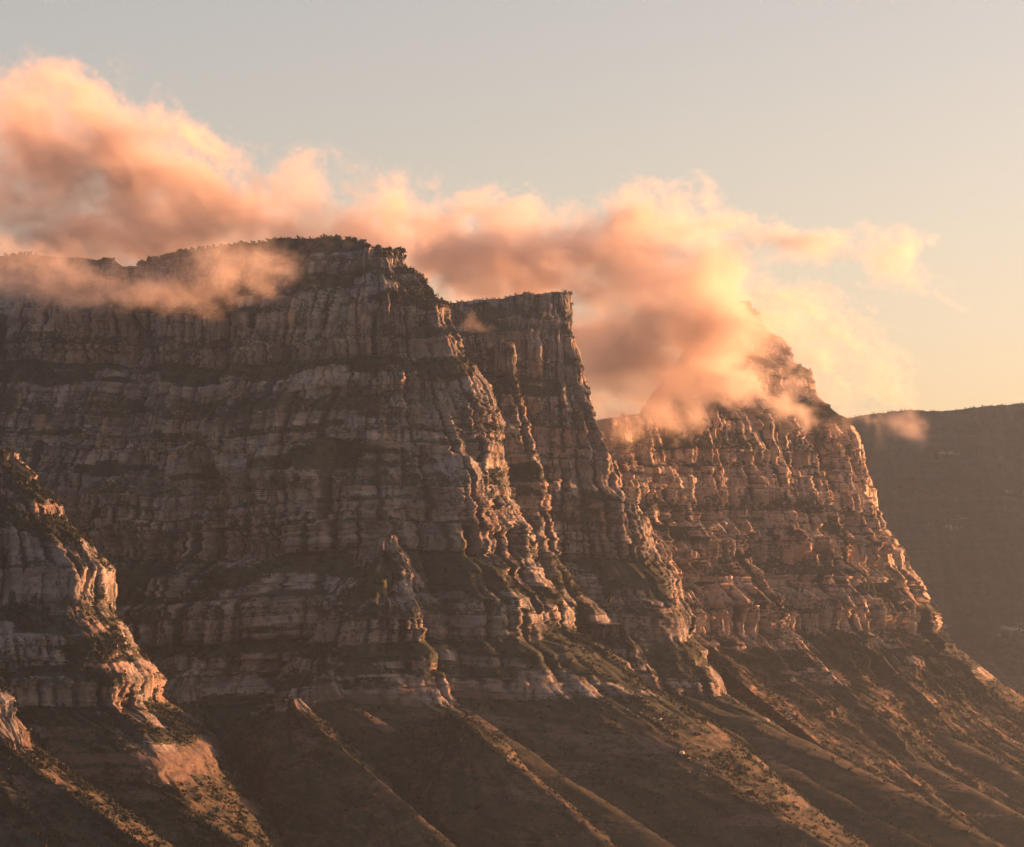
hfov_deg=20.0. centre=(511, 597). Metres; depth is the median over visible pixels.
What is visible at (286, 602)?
mountain
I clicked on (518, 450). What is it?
mountain
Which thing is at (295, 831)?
mountain
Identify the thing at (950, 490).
mountain
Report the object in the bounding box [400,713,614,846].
mountain
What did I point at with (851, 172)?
sky
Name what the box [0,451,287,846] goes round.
mountain
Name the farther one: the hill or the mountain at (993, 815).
the mountain at (993, 815)
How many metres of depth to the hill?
2454.03 m
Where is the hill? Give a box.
[0,687,172,846]
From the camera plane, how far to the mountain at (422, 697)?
3065.27 m
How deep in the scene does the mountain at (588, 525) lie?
3537.76 m
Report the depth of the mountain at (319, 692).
3008.22 m
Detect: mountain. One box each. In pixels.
[0,236,868,846]
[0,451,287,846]
[222,698,455,846]
[258,644,418,796]
[274,534,675,846]
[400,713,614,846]
[448,291,1005,846]
[471,340,622,624]
[588,587,930,846]
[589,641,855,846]
[596,301,1023,842]
[707,654,1023,846]
[847,403,1023,696]
[931,734,1023,804]
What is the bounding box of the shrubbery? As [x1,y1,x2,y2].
[0,233,1023,846]
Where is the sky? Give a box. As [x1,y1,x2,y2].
[0,0,1023,419]

